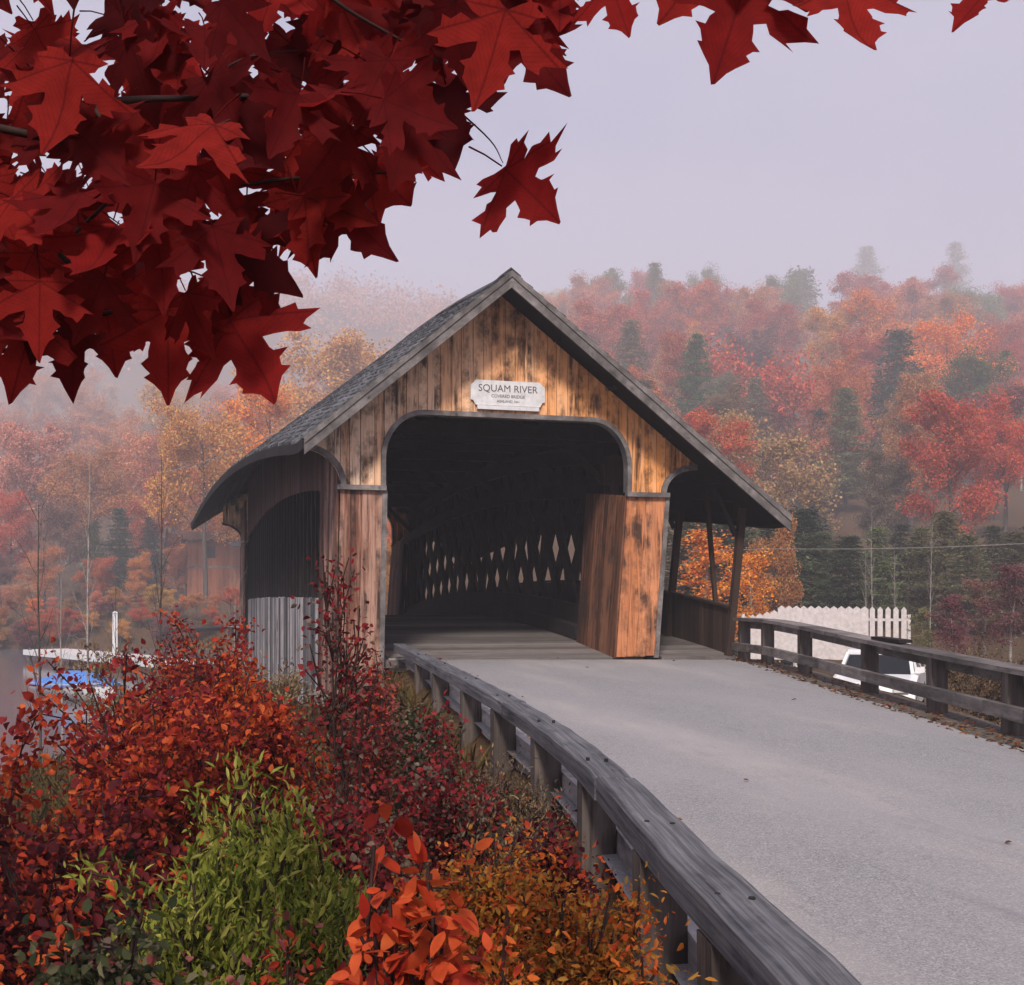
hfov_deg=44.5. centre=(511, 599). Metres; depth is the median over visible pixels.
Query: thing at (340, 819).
crimson shrub
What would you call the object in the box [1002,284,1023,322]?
broadleaf tree
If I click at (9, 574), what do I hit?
broadleaf tree
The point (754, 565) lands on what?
slender tree
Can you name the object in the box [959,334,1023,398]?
broadleaf tree
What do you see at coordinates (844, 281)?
broadleaf tree
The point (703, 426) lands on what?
broadleaf tree
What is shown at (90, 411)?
broadleaf tree
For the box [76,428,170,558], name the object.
broadleaf tree
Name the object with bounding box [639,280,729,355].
broadleaf tree
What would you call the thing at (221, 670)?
red shrub
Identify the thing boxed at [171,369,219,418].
broadleaf tree
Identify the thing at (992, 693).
brown brush
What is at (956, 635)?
bush
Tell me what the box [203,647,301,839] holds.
orange shrub
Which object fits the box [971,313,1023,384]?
broadleaf tree
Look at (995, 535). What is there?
pine tree
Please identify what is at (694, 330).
slender tree
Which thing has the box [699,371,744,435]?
broadleaf tree
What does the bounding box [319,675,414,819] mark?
leafy plant
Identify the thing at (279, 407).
broadleaf tree
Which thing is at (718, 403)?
broadleaf tree
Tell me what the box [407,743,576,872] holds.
brown brush
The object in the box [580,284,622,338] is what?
broadleaf tree
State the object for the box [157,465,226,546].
broadleaf tree
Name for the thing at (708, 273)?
broadleaf tree
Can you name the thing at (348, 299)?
woods
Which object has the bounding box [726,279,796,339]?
broadleaf tree
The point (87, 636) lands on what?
bare tree
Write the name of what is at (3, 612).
broadleaf tree
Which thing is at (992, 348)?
broadleaf tree
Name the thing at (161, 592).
bare tree
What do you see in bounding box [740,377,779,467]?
pine tree
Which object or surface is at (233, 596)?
broadleaf tree
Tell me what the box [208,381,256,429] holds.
broadleaf tree
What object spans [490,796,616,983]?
maroon shrub
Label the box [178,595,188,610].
broadleaf tree
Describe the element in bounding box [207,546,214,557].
window
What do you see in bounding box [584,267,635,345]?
broadleaf tree
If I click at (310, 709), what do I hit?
ground cover
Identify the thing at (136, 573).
broadleaf tree
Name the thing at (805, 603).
pine tree
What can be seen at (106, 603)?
broadleaf tree
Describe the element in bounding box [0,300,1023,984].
ground
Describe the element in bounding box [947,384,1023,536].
broadleaf tree
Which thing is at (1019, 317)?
broadleaf tree
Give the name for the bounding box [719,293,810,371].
broadleaf tree
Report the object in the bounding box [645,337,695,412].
broadleaf tree
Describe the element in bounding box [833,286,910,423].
broadleaf tree
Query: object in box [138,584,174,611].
broadleaf tree
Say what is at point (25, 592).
broadleaf tree
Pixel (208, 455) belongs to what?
broadleaf tree
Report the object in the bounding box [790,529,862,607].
pine tree
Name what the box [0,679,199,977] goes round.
crimson shrub
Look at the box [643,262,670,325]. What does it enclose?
pine tree
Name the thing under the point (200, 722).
red shrub
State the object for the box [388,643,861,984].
guard rail
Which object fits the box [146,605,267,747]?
red shrub
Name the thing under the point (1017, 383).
slender tree
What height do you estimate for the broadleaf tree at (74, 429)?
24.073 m
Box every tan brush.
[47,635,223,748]
[187,637,329,740]
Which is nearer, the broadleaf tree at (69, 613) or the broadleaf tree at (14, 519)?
the broadleaf tree at (69, 613)
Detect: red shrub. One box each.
[10,637,310,928]
[145,600,308,795]
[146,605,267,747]
[236,686,403,874]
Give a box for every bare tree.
[9,478,59,769]
[45,534,78,751]
[70,442,102,745]
[105,572,126,704]
[141,441,185,685]
[222,546,251,653]
[859,529,870,606]
[864,511,877,606]
[888,538,898,605]
[904,528,914,614]
[926,521,934,645]
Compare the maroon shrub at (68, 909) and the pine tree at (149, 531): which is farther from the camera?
the pine tree at (149, 531)
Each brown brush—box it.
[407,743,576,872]
[438,774,579,979]
[919,632,1023,724]
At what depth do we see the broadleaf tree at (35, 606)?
104.68 m
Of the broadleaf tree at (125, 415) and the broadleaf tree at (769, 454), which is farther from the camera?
the broadleaf tree at (125, 415)
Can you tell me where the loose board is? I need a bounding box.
[871,636,911,642]
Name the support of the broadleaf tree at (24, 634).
on the ground at (132, 382)
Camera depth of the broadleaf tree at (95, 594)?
105.25 m
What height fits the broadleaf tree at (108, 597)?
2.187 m
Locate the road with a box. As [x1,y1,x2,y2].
[402,660,1023,984]
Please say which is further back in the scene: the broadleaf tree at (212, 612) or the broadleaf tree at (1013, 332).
the broadleaf tree at (1013, 332)
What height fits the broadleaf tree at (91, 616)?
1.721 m
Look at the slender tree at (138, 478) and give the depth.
162.13 m
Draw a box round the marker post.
[112,611,117,656]
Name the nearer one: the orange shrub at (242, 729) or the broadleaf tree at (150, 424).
the orange shrub at (242, 729)
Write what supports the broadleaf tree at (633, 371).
on the ground at (132, 382)
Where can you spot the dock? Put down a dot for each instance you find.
(73, 654)
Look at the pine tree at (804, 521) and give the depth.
68.64 m
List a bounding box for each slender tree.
[0,438,16,493]
[12,440,43,565]
[102,430,152,569]
[137,393,162,434]
[176,499,212,557]
[668,524,756,639]
[683,320,706,364]
[719,547,780,662]
[862,292,898,410]
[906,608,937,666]
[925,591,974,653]
[960,576,1015,656]
[977,560,1023,662]
[1005,376,1023,490]
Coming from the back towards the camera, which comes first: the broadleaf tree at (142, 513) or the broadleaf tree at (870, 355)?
the broadleaf tree at (870, 355)
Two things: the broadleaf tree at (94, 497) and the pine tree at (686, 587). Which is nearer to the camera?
the pine tree at (686, 587)
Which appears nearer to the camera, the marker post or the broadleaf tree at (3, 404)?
the marker post
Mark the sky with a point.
(908, 148)
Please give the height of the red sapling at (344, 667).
2.494 m
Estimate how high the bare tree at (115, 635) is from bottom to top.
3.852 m
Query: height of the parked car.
1.420 m
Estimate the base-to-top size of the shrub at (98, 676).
1.911 m
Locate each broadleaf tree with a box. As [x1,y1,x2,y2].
[0,400,28,419]
[0,403,33,480]
[0,418,77,573]
[0,489,44,585]
[0,550,18,604]
[0,580,32,616]
[0,585,25,611]
[0,606,10,626]
[0,619,10,641]
[1,409,51,508]
[2,361,72,459]
[8,616,37,648]
[14,545,65,611]
[21,608,68,645]
[23,598,44,613]
[25,454,111,562]
[34,498,99,600]
[36,439,145,578]
[43,412,113,496]
[44,596,58,609]
[51,608,90,639]
[52,367,105,427]
[58,409,150,519]
[66,383,118,457]
[68,585,104,611]
[71,555,123,611]
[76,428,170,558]
[78,610,99,631]
[83,591,105,611]
[91,598,117,619]
[96,403,137,477]
[103,585,123,611]
[108,618,131,643]
[115,468,220,584]
[118,593,137,611]
[124,548,153,602]
[126,607,151,627]
[130,416,221,538]
[132,381,202,438]
[136,596,151,611]
[138,384,253,599]
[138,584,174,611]
[147,615,179,645]
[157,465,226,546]
[157,588,176,610]
[159,546,186,598]
[167,603,186,619]
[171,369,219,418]
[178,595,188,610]
[183,611,215,642]
[185,593,211,612]
[193,428,249,530]
[194,382,280,440]
[195,367,304,527]
[201,606,223,631]
[206,594,219,609]
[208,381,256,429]
[212,586,239,613]
[223,610,238,632]
[267,327,397,431]
[299,367,325,407]
[317,379,333,391]
[385,539,429,604]
[386,516,392,548]
[538,288,568,300]
[542,292,573,317]
[562,269,622,339]
[563,298,582,325]
[566,292,648,365]
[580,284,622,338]
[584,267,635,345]
[610,282,669,372]
[615,315,676,375]
[619,279,687,347]
[620,267,656,325]
[624,364,686,418]
[639,276,680,315]
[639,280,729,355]
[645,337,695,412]
[652,329,727,419]
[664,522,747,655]
[666,278,730,389]
[678,405,762,488]
[686,261,736,342]
[692,375,750,465]
[693,282,740,366]
[698,314,787,392]
[699,331,888,504]
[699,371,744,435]
[705,408,842,586]
[710,324,778,380]
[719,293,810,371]
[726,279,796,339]
[742,505,804,662]
[748,286,784,320]
[764,273,807,358]
[794,304,858,383]
[799,336,875,499]
[800,313,830,367]
[826,269,894,335]
[831,327,895,408]
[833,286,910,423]
[851,440,925,556]
[855,301,915,354]
[860,367,945,529]
[864,279,890,301]
[877,277,949,358]
[886,283,941,343]
[890,412,969,521]
[895,386,1009,563]
[898,305,1019,409]
[901,264,962,323]
[909,290,996,354]
[912,325,1008,401]
[932,343,1022,483]
[942,282,1009,340]
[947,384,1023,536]
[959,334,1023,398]
[960,382,1023,519]
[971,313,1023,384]
[988,280,1023,324]
[995,280,1023,315]
[1000,311,1023,381]
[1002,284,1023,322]
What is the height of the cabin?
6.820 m
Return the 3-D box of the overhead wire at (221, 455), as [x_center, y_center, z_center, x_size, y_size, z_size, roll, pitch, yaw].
[-6.128,-3.205,26.713,2.966,0.982,0.093,0,0,10]
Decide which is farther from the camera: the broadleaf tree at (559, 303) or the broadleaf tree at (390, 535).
the broadleaf tree at (559, 303)
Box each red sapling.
[283,548,398,874]
[339,646,413,877]
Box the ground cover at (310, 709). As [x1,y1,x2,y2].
[0,672,542,978]
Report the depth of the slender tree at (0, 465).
256.82 m
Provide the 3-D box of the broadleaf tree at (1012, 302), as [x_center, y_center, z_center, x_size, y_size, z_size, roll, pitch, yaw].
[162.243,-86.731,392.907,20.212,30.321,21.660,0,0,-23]
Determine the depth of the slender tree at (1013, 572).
40.83 m
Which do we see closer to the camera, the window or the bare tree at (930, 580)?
the bare tree at (930, 580)
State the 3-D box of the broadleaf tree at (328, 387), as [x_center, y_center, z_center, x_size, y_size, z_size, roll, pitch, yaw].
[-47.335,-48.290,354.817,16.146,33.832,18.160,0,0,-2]
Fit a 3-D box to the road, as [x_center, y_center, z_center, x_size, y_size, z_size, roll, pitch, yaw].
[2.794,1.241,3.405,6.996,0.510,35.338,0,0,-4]
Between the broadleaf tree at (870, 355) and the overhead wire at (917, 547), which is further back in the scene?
the broadleaf tree at (870, 355)
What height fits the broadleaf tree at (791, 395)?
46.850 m
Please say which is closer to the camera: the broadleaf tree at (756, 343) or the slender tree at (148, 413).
the broadleaf tree at (756, 343)
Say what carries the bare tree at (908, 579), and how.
on the ground at (132, 382)
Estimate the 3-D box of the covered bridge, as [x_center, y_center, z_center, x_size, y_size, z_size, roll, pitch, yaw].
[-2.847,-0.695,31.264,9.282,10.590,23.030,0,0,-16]
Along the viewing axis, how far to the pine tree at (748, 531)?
67.78 m
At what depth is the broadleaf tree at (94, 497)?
202.28 m
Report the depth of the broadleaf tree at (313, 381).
456.57 m
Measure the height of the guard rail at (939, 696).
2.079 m
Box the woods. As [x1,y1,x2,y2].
[38,261,1001,374]
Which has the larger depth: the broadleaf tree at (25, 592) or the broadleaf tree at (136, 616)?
the broadleaf tree at (25, 592)
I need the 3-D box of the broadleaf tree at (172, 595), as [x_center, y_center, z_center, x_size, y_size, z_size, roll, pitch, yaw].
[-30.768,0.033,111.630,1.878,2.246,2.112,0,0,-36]
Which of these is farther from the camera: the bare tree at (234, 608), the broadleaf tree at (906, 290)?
the broadleaf tree at (906, 290)
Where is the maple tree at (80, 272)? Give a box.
[0,0,1009,405]
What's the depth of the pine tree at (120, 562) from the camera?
137.67 m
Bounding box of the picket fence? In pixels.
[741,605,910,666]
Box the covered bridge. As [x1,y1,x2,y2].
[191,267,791,706]
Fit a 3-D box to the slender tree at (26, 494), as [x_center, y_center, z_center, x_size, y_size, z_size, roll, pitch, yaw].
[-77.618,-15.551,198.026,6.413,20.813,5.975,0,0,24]
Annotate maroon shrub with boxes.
[0,777,184,984]
[97,788,279,980]
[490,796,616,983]
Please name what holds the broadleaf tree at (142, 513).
on the ground at (132, 382)
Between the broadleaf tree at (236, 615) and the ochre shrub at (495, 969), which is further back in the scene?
the broadleaf tree at (236, 615)
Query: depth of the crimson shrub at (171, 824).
6.34 m
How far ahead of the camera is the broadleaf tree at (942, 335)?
203.06 m
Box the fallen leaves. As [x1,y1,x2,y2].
[438,657,1023,842]
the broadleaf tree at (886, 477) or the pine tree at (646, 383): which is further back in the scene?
the pine tree at (646, 383)
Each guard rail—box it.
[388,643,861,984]
[732,618,1023,735]
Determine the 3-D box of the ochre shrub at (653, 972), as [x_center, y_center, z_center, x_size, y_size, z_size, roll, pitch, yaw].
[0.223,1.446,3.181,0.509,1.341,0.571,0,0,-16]
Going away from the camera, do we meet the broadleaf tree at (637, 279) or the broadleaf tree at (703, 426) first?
the broadleaf tree at (703, 426)
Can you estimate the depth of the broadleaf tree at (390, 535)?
119.39 m
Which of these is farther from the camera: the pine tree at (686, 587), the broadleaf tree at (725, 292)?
the broadleaf tree at (725, 292)
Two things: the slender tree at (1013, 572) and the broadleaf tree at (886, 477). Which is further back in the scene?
the broadleaf tree at (886, 477)
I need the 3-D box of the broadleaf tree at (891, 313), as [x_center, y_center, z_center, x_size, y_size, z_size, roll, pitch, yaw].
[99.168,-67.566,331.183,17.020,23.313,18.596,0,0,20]
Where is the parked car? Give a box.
[833,648,925,701]
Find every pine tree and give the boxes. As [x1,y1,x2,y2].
[69,520,113,601]
[101,508,142,594]
[135,517,172,593]
[610,318,657,379]
[639,378,663,400]
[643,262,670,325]
[664,523,747,602]
[670,332,722,437]
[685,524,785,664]
[720,529,803,605]
[726,517,838,665]
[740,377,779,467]
[763,506,843,607]
[780,265,827,366]
[782,491,836,592]
[788,407,840,515]
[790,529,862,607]
[808,535,893,623]
[810,387,871,511]
[838,245,893,332]
[840,525,913,628]
[849,327,930,460]
[872,523,927,618]
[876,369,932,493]
[884,525,948,622]
[907,509,981,627]
[925,532,1019,634]
[938,241,978,331]
[971,525,1011,604]
[978,529,1023,633]
[1000,526,1023,614]
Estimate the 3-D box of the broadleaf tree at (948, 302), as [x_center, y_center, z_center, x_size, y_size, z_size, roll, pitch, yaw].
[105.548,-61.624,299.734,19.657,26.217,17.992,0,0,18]
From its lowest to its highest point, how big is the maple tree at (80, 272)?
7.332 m
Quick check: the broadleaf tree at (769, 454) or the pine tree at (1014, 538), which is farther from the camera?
the broadleaf tree at (769, 454)
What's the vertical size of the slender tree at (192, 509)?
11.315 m
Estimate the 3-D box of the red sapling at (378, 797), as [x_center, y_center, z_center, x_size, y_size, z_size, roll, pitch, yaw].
[-0.925,1.209,8.589,0.556,1.791,0.875,0,0,-16]
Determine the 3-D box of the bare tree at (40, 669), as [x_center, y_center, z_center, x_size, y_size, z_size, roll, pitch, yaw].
[-8.766,1.163,22.957,1.020,6.813,0.878,0,0,26]
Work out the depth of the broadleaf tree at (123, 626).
94.44 m
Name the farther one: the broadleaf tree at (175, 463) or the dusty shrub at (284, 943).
the broadleaf tree at (175, 463)
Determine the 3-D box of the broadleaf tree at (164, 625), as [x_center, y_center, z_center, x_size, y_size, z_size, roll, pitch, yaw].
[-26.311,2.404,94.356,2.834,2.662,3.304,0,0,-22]
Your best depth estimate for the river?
51.55 m
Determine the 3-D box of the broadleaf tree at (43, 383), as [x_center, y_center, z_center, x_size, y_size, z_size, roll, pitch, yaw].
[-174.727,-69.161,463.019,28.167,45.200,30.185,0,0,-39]
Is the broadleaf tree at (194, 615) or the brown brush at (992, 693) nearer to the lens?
the brown brush at (992, 693)
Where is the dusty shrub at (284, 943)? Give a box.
[126,898,345,984]
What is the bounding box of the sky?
[0,0,1023,333]
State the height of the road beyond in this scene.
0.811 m
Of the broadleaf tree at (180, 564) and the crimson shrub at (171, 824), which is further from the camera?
the broadleaf tree at (180, 564)
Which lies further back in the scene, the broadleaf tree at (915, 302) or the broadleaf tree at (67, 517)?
the broadleaf tree at (915, 302)
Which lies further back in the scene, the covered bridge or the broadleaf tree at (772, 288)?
the broadleaf tree at (772, 288)
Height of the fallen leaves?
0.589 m
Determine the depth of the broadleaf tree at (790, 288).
408.33 m
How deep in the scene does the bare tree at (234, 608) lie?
29.96 m
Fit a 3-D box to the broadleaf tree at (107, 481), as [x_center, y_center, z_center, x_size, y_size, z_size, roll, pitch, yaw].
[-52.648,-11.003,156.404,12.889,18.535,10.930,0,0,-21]
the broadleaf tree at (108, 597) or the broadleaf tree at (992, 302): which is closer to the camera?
the broadleaf tree at (108, 597)
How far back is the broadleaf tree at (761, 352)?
227.89 m
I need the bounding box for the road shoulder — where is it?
[747,662,1023,747]
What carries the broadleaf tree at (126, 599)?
on the ground at (132, 382)
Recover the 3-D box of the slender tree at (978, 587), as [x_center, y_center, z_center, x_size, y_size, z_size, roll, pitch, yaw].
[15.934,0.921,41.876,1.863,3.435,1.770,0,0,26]
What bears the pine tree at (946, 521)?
on the ground at (132, 382)
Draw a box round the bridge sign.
[470,379,544,411]
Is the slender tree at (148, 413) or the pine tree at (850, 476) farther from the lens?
the slender tree at (148, 413)
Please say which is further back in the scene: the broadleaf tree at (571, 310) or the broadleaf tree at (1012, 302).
the broadleaf tree at (1012, 302)
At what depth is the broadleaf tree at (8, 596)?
101.63 m
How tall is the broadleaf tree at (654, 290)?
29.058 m
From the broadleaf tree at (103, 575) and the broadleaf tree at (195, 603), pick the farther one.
the broadleaf tree at (103, 575)
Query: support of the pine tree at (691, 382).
on the ground at (132, 382)
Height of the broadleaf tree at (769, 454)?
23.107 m
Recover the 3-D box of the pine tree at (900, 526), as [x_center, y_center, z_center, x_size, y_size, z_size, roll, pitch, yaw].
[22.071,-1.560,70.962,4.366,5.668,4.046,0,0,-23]
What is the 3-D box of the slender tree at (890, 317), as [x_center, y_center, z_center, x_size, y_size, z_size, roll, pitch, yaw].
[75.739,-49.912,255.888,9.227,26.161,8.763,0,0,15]
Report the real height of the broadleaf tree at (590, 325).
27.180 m
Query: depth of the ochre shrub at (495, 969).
3.18 m
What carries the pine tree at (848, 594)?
on the ground at (132, 382)
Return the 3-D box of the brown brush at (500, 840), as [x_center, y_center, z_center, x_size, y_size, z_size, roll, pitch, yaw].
[-0.024,1.470,6.183,0.717,1.204,0.917,0,0,-16]
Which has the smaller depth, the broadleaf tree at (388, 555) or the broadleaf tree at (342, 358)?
the broadleaf tree at (388, 555)
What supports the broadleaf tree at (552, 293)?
on the ground at (132, 382)
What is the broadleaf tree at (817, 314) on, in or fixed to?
on the ground at (132, 382)
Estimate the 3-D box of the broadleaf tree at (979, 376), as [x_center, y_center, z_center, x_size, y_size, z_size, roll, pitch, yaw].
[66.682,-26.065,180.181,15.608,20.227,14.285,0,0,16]
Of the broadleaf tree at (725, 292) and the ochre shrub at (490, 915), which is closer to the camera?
the ochre shrub at (490, 915)
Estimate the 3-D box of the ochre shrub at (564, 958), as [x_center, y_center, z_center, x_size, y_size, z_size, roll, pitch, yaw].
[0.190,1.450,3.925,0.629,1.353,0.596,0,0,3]
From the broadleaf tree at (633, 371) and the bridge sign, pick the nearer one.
the bridge sign
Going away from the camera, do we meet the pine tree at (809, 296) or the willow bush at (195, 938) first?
the willow bush at (195, 938)
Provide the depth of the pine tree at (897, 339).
178.87 m
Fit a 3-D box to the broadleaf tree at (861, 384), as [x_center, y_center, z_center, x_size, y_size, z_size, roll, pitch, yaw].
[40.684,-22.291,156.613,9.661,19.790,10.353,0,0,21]
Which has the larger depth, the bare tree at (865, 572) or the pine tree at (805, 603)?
the pine tree at (805, 603)
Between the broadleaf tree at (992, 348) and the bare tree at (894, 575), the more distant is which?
the broadleaf tree at (992, 348)
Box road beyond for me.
[151,626,238,631]
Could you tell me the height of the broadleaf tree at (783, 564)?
9.000 m
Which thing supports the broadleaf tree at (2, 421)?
on the ground at (132, 382)
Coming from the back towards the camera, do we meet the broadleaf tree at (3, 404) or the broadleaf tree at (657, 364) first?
the broadleaf tree at (3, 404)
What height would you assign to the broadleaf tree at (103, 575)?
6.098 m
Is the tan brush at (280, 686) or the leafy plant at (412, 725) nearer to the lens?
the leafy plant at (412, 725)
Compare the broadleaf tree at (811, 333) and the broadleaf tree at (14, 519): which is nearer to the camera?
the broadleaf tree at (14, 519)
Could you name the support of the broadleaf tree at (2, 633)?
on the ground at (132, 382)
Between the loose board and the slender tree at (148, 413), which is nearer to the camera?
the loose board
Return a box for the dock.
[23,647,224,673]
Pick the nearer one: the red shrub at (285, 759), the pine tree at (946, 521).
the red shrub at (285, 759)
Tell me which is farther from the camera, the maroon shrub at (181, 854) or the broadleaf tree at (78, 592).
the broadleaf tree at (78, 592)
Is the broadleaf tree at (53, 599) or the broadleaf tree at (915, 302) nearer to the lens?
the broadleaf tree at (53, 599)
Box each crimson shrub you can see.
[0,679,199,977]
[66,684,234,953]
[261,769,420,984]
[338,690,518,958]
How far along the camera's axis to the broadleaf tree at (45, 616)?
93.92 m
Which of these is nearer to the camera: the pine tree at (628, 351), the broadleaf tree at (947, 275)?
the pine tree at (628, 351)
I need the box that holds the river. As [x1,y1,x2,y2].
[0,648,230,774]
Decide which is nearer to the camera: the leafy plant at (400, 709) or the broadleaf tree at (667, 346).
the leafy plant at (400, 709)
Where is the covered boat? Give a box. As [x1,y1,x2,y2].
[29,670,120,703]
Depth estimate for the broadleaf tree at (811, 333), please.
411.92 m
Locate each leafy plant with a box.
[14,849,244,984]
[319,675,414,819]
[371,697,475,824]
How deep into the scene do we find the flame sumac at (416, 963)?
2.58 m
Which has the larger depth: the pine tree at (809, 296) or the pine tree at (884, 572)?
the pine tree at (809, 296)
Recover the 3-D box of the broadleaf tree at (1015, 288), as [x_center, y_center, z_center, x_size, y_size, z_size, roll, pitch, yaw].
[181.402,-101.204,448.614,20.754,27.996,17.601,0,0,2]
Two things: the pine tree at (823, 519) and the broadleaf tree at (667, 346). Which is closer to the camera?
the pine tree at (823, 519)
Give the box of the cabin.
[181,531,239,596]
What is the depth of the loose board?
14.87 m
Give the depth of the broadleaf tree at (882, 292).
414.97 m
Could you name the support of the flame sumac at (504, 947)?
on the ground at (132, 382)
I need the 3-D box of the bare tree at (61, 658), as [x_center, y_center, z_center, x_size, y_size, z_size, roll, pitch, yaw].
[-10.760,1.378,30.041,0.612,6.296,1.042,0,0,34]
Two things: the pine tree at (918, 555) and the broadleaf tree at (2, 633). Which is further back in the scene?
the broadleaf tree at (2, 633)
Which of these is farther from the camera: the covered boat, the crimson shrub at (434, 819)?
the covered boat
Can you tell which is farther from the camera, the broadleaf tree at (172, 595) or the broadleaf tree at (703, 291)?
the broadleaf tree at (703, 291)
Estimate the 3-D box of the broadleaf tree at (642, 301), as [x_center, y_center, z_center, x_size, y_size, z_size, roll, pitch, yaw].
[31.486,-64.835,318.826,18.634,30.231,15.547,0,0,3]
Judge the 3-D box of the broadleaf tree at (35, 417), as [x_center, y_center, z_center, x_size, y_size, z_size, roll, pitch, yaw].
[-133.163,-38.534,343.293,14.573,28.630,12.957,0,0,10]
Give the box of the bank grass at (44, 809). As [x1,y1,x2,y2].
[0,665,648,984]
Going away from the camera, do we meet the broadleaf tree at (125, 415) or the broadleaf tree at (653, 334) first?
the broadleaf tree at (653, 334)
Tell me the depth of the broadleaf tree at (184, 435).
119.14 m
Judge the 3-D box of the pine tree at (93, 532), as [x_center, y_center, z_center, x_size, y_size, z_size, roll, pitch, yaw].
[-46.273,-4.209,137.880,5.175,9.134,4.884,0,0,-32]
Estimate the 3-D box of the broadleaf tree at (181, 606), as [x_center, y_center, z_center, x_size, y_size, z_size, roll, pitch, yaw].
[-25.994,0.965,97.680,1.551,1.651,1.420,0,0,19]
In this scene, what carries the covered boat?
on the river
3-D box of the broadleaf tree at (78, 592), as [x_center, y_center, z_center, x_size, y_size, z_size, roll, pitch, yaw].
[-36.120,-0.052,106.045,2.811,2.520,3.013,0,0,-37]
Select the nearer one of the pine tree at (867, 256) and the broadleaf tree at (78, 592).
the broadleaf tree at (78, 592)
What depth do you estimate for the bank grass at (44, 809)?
15.35 m
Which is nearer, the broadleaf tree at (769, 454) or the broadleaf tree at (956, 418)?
the broadleaf tree at (956, 418)
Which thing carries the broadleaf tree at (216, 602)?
on the ground at (132, 382)
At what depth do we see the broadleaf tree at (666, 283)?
335.92 m
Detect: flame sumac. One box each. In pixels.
[325,804,493,984]
[444,865,570,984]
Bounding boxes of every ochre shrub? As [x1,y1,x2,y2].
[381,796,577,984]
[469,873,568,984]
[482,839,674,984]
[571,918,716,984]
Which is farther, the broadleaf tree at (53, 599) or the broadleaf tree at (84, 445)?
the broadleaf tree at (84, 445)
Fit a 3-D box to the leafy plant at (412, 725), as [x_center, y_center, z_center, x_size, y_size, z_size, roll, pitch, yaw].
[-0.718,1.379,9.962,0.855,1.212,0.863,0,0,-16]
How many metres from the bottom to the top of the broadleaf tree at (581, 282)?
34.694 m
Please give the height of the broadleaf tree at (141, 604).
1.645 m
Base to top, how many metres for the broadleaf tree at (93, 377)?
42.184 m
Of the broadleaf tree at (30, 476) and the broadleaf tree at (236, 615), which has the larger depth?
the broadleaf tree at (30, 476)
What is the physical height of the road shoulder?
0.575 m
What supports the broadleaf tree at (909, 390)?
on the ground at (132, 382)
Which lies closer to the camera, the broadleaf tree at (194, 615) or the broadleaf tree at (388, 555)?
the broadleaf tree at (388, 555)
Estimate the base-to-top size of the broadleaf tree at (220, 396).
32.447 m
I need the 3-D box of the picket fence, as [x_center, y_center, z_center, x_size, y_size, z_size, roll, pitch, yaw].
[12.087,1.458,48.580,6.602,2.485,0.205,0,0,28]
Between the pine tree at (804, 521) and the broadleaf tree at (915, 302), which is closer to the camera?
the pine tree at (804, 521)
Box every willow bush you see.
[62,806,312,984]
[138,739,374,984]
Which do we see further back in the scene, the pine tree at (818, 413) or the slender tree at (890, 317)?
the slender tree at (890, 317)
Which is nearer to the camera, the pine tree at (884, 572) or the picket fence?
the picket fence
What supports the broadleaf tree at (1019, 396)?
on the ground at (132, 382)
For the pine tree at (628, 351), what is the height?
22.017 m
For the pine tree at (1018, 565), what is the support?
on the ground at (132, 382)
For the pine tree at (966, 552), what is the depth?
61.00 m
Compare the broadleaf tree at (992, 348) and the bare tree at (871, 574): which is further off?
the broadleaf tree at (992, 348)
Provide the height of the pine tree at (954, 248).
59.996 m
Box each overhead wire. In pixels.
[163,432,277,473]
[743,543,1023,549]
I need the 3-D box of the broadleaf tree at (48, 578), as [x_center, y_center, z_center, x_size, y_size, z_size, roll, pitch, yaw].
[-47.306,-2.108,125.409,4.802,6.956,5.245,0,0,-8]
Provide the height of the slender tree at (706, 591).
7.581 m
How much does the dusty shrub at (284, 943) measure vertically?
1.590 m
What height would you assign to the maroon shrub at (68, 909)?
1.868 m
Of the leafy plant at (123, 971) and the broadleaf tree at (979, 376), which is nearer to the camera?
the leafy plant at (123, 971)
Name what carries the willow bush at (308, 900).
on the ground at (132, 382)

